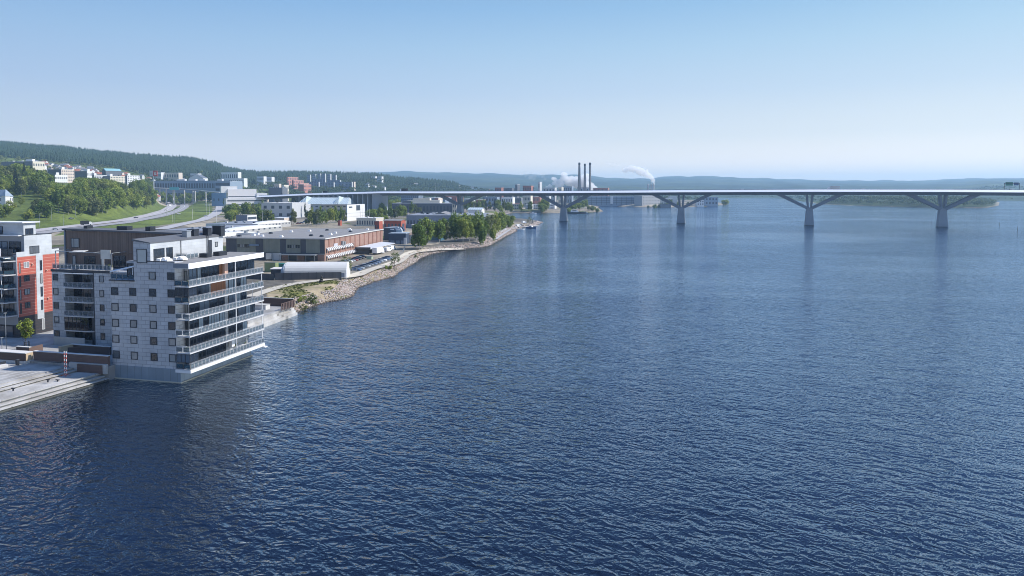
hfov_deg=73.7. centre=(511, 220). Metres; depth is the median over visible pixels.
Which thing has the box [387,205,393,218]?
birch tree
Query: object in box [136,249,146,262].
window
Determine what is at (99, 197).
birch tree
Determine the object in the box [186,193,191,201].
birch tree
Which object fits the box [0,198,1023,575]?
water
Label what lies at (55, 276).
window
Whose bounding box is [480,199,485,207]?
birch tree
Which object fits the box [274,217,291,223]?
pavilion
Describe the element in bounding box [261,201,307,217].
office building
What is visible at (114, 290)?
window
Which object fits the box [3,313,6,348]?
street lamp
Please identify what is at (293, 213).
birch tree
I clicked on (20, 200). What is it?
yellow green tree
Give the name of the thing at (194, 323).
window
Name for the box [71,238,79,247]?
window
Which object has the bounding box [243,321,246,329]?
window
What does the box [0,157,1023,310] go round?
ground
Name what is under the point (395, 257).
young tree
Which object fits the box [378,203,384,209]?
birch tree
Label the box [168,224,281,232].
industrial hall
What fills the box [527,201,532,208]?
birch tree
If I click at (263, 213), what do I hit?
birch tree
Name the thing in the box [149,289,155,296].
window
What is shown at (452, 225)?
birch tree
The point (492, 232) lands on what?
birch tree
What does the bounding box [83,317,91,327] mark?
window
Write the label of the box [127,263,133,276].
window
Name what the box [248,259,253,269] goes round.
window
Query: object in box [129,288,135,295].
window
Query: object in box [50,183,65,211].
birch tree
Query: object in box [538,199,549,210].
broadleaf tree
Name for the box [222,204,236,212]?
broadleaf tree
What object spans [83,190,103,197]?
broadleaf tree
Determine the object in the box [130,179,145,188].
broadleaf tree
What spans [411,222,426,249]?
birch tree
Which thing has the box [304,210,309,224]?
birch tree
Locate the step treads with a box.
[0,367,108,410]
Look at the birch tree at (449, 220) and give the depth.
441.79 m
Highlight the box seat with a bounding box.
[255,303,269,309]
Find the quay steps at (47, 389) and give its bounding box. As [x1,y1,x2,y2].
[0,369,104,410]
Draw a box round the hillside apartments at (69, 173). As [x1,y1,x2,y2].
[48,167,73,182]
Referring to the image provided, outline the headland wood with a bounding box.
[819,195,996,204]
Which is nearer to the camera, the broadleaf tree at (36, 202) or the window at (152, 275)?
the window at (152, 275)
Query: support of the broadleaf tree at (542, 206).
on the ground at (490, 181)
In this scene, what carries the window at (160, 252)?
in the apartment building at (136, 305)
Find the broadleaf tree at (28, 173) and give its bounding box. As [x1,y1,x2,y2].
[22,170,36,176]
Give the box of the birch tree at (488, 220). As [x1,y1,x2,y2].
[484,214,492,235]
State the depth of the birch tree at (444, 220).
452.59 m
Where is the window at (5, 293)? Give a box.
[0,290,13,300]
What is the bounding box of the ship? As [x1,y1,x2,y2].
[567,210,585,213]
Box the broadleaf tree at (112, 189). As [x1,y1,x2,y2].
[103,187,125,198]
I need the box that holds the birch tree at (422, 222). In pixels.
[418,221,427,248]
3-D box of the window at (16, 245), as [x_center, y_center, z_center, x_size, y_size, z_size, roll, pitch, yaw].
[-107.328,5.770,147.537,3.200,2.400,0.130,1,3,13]
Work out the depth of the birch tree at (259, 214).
628.38 m
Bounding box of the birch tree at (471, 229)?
[466,220,474,240]
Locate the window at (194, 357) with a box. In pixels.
[190,352,198,362]
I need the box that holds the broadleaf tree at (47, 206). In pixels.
[33,200,55,217]
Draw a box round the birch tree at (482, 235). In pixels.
[478,225,486,244]
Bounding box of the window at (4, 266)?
[0,263,12,272]
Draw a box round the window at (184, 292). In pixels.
[175,287,188,296]
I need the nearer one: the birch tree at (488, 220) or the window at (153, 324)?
the window at (153, 324)
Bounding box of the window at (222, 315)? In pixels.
[220,312,224,321]
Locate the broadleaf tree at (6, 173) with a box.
[0,169,13,181]
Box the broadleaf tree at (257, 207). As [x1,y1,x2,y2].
[254,204,260,214]
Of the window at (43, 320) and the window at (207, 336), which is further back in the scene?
the window at (43, 320)
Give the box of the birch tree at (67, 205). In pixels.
[63,196,72,211]
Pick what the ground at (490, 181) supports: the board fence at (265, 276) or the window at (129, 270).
the board fence at (265, 276)
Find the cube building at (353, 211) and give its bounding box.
[346,204,364,220]
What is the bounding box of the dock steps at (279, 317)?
[247,308,296,328]
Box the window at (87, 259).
[84,256,94,266]
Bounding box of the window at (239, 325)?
[237,322,242,331]
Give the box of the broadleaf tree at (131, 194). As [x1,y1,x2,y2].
[126,188,136,201]
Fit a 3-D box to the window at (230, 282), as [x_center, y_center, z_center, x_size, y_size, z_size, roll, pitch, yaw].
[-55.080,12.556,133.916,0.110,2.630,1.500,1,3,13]
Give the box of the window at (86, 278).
[73,274,90,284]
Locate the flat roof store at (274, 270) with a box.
[270,267,281,275]
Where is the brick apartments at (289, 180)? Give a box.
[286,177,297,185]
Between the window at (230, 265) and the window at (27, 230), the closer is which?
the window at (230, 265)
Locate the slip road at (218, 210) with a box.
[156,206,223,228]
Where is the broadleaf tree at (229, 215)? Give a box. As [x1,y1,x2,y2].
[224,211,233,221]
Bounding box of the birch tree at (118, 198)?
[111,188,123,205]
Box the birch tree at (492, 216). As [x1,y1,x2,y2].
[490,214,495,228]
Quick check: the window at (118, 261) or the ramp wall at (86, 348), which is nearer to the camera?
the ramp wall at (86, 348)
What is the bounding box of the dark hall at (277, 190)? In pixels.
[269,187,287,201]
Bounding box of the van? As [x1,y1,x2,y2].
[384,247,391,251]
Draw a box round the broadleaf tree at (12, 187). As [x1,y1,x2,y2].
[10,178,28,193]
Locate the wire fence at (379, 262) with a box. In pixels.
[352,246,404,272]
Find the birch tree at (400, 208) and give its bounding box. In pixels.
[396,205,403,215]
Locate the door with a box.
[209,240,211,252]
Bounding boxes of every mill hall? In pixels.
[580,196,633,205]
[634,195,659,205]
[668,196,676,203]
[695,200,703,206]
[703,197,717,205]
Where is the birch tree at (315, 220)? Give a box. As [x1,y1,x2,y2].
[312,209,320,223]
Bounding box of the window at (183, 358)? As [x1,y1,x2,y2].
[177,354,189,362]
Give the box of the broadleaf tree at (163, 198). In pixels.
[161,194,167,202]
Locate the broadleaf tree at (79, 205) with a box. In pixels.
[71,197,89,214]
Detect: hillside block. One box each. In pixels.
[155,172,163,179]
[164,173,182,180]
[221,172,240,180]
[229,178,247,187]
[257,176,266,184]
[267,177,274,184]
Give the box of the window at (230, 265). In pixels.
[228,262,233,273]
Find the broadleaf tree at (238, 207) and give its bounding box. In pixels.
[232,203,241,214]
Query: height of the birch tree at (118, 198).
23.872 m
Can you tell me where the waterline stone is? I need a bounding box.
[0,379,108,412]
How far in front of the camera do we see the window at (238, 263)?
136.12 m
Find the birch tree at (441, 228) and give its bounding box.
[432,220,445,242]
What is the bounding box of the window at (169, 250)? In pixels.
[166,247,172,257]
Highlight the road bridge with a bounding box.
[257,189,1023,226]
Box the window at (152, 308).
[149,305,156,312]
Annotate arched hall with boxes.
[281,262,349,278]
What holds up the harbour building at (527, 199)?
on the ground at (490, 181)
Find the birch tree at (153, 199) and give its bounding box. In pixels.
[150,191,156,205]
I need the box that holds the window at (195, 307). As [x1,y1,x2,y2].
[189,302,199,315]
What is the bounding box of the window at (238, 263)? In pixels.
[234,261,240,273]
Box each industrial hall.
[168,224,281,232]
[206,220,290,226]
[223,231,254,241]
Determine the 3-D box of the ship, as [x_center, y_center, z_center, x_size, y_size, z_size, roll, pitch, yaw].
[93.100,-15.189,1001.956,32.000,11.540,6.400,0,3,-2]
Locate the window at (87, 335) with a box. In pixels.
[75,332,91,339]
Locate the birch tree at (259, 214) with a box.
[256,208,263,220]
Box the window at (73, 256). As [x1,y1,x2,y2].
[72,255,75,264]
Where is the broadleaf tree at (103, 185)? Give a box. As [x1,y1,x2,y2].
[96,182,109,189]
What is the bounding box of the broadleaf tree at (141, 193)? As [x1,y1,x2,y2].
[134,190,145,202]
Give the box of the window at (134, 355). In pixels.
[131,352,137,359]
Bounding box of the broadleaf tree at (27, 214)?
[21,209,33,220]
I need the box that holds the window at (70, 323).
[64,317,88,330]
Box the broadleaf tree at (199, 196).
[194,192,201,201]
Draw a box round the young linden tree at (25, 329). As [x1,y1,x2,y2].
[16,318,34,345]
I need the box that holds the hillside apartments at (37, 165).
[1,159,44,170]
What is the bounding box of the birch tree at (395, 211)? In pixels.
[393,207,398,217]
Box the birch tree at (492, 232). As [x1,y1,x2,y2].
[488,225,496,240]
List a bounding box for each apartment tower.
[309,182,319,188]
[314,179,325,186]
[322,182,334,187]
[327,180,340,186]
[338,182,352,189]
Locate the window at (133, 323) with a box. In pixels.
[130,320,136,327]
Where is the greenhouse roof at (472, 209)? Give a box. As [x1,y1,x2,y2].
[467,207,484,212]
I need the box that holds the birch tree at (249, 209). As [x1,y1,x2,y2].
[244,202,254,213]
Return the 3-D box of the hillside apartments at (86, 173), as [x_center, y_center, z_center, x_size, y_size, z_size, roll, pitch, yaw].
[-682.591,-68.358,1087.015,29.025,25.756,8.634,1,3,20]
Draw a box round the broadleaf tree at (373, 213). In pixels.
[365,209,376,216]
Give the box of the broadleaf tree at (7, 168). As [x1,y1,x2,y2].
[3,164,16,171]
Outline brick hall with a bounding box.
[446,196,463,201]
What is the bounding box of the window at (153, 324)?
[150,321,156,328]
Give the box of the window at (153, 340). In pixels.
[150,337,156,344]
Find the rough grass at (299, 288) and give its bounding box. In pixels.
[272,251,417,301]
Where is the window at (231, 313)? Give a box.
[228,308,237,320]
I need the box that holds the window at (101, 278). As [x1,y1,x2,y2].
[99,276,103,281]
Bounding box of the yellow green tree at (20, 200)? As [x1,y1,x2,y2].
[17,196,24,204]
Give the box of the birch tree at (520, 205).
[518,201,522,210]
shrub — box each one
[297,296,306,301]
[299,303,307,309]
[305,293,317,303]
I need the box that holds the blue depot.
[212,192,225,205]
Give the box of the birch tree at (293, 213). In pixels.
[290,208,296,224]
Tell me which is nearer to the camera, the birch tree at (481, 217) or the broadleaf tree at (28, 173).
the birch tree at (481, 217)
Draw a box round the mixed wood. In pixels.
[147,157,521,199]
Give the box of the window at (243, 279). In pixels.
[240,276,246,287]
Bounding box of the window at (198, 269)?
[197,267,200,279]
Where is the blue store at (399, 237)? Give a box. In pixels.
[388,232,409,243]
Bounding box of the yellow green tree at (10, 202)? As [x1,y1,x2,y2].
[6,200,16,213]
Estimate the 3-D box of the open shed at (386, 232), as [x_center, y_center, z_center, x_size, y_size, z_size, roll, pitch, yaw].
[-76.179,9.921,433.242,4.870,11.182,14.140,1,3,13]
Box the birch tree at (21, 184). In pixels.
[16,175,26,196]
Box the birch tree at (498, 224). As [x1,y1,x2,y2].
[493,211,500,231]
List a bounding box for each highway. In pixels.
[36,202,176,231]
[36,203,188,232]
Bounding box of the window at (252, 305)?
[251,304,254,312]
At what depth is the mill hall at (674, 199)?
1499.68 m
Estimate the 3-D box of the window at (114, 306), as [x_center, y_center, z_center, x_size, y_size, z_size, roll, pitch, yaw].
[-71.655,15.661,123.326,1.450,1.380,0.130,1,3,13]
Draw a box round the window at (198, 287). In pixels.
[194,285,201,297]
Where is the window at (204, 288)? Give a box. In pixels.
[201,284,208,294]
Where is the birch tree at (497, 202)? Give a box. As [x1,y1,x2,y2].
[495,199,500,209]
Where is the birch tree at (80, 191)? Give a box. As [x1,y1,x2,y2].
[74,187,83,195]
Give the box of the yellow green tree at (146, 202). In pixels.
[143,197,151,206]
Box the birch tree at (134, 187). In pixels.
[132,183,138,191]
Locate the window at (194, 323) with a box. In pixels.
[189,319,197,330]
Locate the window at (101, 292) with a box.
[99,290,103,296]
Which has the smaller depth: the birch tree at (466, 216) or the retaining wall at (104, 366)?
the retaining wall at (104, 366)
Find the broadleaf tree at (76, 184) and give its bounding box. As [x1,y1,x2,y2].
[70,182,82,186]
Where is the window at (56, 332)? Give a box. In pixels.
[54,330,59,336]
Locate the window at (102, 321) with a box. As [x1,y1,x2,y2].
[100,319,104,325]
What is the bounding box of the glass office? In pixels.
[401,196,422,202]
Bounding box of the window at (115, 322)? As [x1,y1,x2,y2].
[112,319,118,326]
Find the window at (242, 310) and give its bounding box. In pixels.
[238,306,245,316]
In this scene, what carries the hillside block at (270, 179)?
on the ground at (490, 181)
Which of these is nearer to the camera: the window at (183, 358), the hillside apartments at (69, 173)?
the window at (183, 358)
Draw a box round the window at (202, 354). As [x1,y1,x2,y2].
[198,349,205,360]
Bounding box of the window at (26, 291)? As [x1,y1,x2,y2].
[24,288,29,294]
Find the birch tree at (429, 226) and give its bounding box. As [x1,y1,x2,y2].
[418,217,434,245]
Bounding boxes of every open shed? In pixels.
[355,242,394,253]
[384,226,395,239]
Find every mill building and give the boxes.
[495,188,502,200]
[503,188,514,196]
[515,184,519,197]
[523,186,533,196]
[538,182,541,196]
[543,188,556,203]
[558,187,563,203]
[563,186,573,203]
[593,188,608,195]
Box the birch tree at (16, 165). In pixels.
[13,163,21,172]
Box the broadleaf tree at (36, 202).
[28,197,44,211]
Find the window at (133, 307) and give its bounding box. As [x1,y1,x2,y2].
[129,304,136,311]
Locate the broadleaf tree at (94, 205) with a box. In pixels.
[86,195,104,215]
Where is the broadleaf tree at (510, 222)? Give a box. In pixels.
[506,215,515,226]
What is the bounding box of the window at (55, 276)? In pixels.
[53,274,57,280]
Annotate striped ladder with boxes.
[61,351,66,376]
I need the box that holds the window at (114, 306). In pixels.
[111,303,118,310]
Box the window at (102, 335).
[100,333,104,339]
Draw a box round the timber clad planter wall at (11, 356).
[0,349,32,363]
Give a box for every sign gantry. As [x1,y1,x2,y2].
[169,187,178,204]
[1004,182,1019,188]
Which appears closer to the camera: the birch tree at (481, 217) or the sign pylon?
the birch tree at (481, 217)
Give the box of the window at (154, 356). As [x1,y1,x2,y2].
[150,353,157,360]
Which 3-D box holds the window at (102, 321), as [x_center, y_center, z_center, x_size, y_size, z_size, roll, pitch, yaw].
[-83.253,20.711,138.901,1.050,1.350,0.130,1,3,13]
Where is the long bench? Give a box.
[0,361,7,367]
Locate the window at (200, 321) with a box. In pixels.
[198,318,203,328]
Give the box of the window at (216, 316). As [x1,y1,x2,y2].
[214,313,219,323]
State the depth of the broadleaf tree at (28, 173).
779.95 m
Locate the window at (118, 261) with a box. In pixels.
[113,256,125,267]
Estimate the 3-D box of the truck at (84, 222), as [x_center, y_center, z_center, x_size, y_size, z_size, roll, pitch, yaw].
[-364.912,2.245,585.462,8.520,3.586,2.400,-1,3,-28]
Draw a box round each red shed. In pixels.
[375,220,382,228]
[383,219,405,229]
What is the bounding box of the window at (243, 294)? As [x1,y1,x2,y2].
[241,291,246,300]
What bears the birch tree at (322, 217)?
on the ground at (490, 181)
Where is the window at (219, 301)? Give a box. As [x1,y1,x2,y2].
[210,296,224,309]
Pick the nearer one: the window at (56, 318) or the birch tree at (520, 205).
the window at (56, 318)
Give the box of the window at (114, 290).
[111,287,117,294]
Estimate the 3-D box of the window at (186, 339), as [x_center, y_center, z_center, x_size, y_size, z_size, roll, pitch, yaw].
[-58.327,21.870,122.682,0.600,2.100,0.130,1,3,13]
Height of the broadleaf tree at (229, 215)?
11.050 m
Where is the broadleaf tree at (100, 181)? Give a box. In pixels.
[97,178,110,185]
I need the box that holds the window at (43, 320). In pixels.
[42,318,44,329]
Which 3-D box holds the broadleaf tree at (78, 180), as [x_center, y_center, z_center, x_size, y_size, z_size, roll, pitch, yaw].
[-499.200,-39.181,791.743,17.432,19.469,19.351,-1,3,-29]
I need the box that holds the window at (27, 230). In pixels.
[25,228,33,234]
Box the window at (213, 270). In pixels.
[208,264,218,276]
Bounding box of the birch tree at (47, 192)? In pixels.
[43,187,53,202]
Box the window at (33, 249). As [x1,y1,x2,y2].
[29,245,39,253]
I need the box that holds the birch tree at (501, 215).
[497,212,506,228]
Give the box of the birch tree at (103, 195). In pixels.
[98,187,108,212]
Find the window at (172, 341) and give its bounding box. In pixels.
[168,338,175,345]
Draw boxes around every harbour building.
[483,196,499,206]
[501,197,514,204]
[515,198,522,203]
[523,196,532,206]
[533,197,541,203]
[548,204,556,208]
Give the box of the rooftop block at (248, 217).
[236,214,256,220]
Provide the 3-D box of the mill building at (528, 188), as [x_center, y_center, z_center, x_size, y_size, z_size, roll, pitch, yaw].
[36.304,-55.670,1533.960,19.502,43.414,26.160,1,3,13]
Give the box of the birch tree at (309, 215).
[307,207,313,224]
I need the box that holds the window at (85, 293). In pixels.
[74,289,90,299]
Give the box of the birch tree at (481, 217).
[479,211,488,229]
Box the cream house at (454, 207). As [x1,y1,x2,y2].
[452,203,456,212]
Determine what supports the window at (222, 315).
in the apartment building at (136, 305)
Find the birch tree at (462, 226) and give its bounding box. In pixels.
[456,217,469,237]
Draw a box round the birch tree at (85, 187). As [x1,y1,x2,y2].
[79,180,92,192]
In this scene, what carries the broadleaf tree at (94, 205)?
on the ground at (490, 181)
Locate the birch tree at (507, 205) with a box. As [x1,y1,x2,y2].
[505,202,510,210]
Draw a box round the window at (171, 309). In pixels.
[168,306,174,313]
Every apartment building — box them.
[0,221,58,337]
[51,225,267,383]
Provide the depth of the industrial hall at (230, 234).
415.60 m
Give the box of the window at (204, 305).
[199,300,209,312]
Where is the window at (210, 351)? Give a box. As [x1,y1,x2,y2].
[206,347,213,358]
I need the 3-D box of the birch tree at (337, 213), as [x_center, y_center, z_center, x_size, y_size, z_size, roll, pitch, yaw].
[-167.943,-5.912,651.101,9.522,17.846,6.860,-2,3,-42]
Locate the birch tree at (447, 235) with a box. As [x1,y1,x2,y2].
[443,221,450,239]
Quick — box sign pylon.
[150,171,157,188]
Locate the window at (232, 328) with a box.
[228,324,235,334]
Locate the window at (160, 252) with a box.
[153,248,164,260]
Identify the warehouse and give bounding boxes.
[225,228,383,261]
[406,211,488,227]
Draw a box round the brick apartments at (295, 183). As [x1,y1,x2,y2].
[292,180,303,188]
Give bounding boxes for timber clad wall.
[16,344,42,350]
[33,350,109,364]
[77,364,102,373]
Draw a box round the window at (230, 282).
[228,279,233,288]
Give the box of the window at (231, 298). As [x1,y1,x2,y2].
[228,293,236,304]
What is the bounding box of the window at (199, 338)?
[196,334,203,344]
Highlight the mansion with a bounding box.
[0,189,12,205]
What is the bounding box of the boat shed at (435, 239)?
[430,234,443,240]
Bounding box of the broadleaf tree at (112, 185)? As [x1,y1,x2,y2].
[105,182,120,188]
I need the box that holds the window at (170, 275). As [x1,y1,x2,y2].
[167,272,174,279]
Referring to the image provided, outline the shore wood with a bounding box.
[534,185,1023,200]
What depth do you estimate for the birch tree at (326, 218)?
629.30 m
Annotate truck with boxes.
[80,221,91,224]
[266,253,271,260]
[372,247,383,254]
[827,186,839,188]
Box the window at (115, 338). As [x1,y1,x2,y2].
[112,335,118,342]
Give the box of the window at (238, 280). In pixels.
[236,278,240,286]
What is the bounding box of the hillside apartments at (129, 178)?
[125,173,139,185]
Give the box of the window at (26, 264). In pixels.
[23,262,28,267]
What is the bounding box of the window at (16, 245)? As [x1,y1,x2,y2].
[9,241,20,252]
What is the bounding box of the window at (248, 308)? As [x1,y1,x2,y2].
[246,305,250,314]
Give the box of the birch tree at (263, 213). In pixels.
[261,209,266,220]
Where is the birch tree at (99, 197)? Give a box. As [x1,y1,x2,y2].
[94,191,101,213]
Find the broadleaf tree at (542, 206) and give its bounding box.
[537,203,546,211]
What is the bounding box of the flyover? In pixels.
[154,187,217,204]
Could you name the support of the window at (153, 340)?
in the apartment building at (136, 305)
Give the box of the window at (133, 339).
[130,336,136,343]
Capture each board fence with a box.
[247,273,273,279]
[275,272,341,280]
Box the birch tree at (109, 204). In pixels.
[98,190,114,208]
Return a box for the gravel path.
[247,247,462,295]
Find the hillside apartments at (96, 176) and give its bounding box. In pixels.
[92,173,106,178]
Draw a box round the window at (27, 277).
[24,275,29,281]
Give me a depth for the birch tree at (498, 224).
496.69 m
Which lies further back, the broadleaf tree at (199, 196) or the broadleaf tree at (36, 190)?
the broadleaf tree at (199, 196)
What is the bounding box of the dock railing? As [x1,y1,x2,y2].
[281,300,294,310]
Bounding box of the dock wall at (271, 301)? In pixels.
[247,296,293,305]
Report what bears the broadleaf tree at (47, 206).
on the ground at (490, 181)
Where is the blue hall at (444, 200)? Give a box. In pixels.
[427,196,451,202]
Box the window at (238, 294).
[237,293,240,301]
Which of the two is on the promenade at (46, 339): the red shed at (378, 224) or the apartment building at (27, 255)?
the apartment building at (27, 255)
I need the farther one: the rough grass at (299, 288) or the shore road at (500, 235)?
the shore road at (500, 235)
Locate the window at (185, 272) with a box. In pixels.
[184,271,187,280]
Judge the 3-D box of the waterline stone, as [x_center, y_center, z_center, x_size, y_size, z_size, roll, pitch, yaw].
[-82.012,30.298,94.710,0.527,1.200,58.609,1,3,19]
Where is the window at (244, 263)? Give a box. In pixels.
[241,260,247,270]
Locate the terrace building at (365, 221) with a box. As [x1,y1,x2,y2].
[356,216,383,225]
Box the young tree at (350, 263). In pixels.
[341,254,351,269]
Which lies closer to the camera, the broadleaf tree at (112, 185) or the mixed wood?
the broadleaf tree at (112, 185)
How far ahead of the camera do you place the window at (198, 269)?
124.97 m
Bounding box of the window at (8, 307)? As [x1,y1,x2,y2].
[0,303,13,312]
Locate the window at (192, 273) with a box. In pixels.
[188,268,196,280]
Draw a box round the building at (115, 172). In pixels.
[102,168,120,175]
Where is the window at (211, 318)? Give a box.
[209,315,213,325]
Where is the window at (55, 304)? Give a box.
[53,302,58,308]
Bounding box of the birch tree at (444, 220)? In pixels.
[438,218,446,230]
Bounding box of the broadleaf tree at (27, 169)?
[18,168,32,175]
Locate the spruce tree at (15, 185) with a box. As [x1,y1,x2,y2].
[14,174,19,195]
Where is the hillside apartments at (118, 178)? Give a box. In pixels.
[103,174,124,182]
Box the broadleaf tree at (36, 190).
[32,181,45,194]
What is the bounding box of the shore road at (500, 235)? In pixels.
[496,227,515,238]
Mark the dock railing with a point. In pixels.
(291, 303)
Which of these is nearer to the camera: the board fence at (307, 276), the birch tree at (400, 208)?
the board fence at (307, 276)
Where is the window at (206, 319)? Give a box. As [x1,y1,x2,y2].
[203,316,208,326]
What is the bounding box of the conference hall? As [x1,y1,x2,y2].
[300,196,354,214]
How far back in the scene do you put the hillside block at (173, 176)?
1721.91 m
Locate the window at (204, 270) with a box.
[201,266,207,278]
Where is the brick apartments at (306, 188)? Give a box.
[298,184,310,193]
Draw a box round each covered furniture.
[156,257,172,260]
[173,256,187,259]
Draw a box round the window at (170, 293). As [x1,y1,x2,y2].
[167,289,174,296]
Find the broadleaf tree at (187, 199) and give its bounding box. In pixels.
[182,197,189,203]
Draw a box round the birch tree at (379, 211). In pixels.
[376,208,383,216]
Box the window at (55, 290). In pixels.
[53,288,58,294]
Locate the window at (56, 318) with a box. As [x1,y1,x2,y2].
[54,316,58,322]
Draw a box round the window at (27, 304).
[25,302,30,308]
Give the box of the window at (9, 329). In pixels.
[0,325,13,336]
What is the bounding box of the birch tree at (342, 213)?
[338,207,344,219]
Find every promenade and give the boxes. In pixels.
[0,306,292,379]
[0,363,68,384]
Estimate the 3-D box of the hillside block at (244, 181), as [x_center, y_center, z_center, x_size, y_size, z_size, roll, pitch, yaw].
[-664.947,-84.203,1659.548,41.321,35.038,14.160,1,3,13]
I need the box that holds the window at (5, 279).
[0,276,13,286]
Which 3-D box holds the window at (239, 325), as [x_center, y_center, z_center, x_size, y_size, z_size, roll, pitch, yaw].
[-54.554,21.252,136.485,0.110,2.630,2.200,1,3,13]
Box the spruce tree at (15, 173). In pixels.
[13,167,16,181]
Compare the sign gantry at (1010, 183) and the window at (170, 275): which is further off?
the sign gantry at (1010, 183)
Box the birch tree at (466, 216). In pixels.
[459,213,471,221]
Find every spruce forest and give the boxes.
[0,140,256,183]
[240,169,458,188]
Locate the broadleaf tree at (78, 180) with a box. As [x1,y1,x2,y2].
[73,178,86,184]
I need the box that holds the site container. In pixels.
[264,262,278,271]
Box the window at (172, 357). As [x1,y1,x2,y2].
[169,354,175,361]
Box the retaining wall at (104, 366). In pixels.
[69,362,107,373]
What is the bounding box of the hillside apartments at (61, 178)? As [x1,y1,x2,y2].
[54,172,67,182]
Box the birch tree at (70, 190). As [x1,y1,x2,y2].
[65,183,74,195]
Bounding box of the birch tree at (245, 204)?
[240,202,248,214]
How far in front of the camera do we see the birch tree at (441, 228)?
402.11 m
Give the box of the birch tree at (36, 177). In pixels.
[31,172,45,189]
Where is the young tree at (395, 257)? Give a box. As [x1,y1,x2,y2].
[389,250,399,270]
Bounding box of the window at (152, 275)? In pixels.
[149,272,155,279]
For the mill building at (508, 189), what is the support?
on the ground at (490, 181)
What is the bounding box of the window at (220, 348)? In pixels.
[214,343,225,355]
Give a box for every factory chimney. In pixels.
[577,163,580,202]
[583,164,585,190]
[589,163,590,189]
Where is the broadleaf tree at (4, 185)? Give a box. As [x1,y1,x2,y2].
[0,179,10,189]
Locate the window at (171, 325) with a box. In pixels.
[168,322,175,329]
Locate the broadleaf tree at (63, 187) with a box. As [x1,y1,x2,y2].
[61,185,67,193]
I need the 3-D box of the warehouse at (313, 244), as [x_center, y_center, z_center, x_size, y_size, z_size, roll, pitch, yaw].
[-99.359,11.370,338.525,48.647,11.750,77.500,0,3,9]
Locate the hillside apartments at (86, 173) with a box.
[74,169,91,178]
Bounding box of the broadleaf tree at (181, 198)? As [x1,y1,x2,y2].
[179,195,186,202]
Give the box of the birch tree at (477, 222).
[470,210,484,239]
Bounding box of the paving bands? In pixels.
[0,369,40,381]
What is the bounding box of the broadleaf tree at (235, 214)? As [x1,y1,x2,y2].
[230,209,237,220]
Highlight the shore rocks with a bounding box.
[293,212,543,311]
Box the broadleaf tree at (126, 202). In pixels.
[119,197,129,207]
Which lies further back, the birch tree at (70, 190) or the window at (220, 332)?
the birch tree at (70, 190)
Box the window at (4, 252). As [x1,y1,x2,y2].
[1,249,12,259]
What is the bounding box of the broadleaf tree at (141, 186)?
[136,183,146,191]
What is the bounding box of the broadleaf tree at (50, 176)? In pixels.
[45,173,55,180]
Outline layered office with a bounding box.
[220,186,267,205]
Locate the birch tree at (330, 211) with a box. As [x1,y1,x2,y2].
[326,207,334,222]
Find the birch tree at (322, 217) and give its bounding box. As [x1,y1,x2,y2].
[318,206,324,224]
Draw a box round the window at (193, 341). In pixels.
[190,336,196,347]
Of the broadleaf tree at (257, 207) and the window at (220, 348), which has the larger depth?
the broadleaf tree at (257, 207)
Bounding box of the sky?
[0,0,1023,180]
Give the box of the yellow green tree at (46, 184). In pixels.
[39,182,52,192]
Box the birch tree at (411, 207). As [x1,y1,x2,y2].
[409,201,413,212]
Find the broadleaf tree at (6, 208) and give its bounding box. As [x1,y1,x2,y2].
[0,203,13,216]
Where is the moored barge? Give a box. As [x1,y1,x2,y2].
[660,204,670,207]
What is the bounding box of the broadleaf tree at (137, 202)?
[129,194,142,207]
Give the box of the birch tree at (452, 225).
[449,212,460,240]
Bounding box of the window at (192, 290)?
[189,286,196,296]
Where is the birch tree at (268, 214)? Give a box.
[263,209,272,220]
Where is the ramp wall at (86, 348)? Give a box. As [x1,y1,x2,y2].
[58,344,111,354]
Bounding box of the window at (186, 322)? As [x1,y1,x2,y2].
[185,321,188,330]
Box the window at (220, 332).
[212,327,225,340]
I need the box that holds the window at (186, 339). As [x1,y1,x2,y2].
[185,338,188,346]
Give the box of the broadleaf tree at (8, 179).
[0,174,13,190]
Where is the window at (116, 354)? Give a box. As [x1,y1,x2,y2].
[113,350,119,358]
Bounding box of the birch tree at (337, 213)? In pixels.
[334,206,339,221]
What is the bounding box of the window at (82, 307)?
[74,303,90,311]
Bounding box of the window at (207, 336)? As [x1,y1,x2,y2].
[204,331,212,342]
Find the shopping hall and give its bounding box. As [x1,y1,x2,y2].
[154,179,242,201]
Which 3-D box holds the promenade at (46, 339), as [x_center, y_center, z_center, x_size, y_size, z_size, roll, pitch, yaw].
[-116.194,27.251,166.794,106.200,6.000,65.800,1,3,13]
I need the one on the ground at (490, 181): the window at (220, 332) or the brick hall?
the brick hall
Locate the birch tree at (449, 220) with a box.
[447,213,453,232]
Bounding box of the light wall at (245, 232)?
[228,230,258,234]
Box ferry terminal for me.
[392,198,451,212]
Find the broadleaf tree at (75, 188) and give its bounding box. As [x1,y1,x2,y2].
[64,186,78,196]
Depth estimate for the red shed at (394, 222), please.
522.81 m
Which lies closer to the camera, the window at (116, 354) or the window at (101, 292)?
the window at (116, 354)
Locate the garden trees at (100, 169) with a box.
[0,155,157,181]
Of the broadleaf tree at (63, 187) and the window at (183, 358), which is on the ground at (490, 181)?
the broadleaf tree at (63, 187)
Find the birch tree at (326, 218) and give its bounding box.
[323,208,328,223]
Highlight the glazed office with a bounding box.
[215,181,236,191]
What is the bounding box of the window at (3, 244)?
[0,241,7,248]

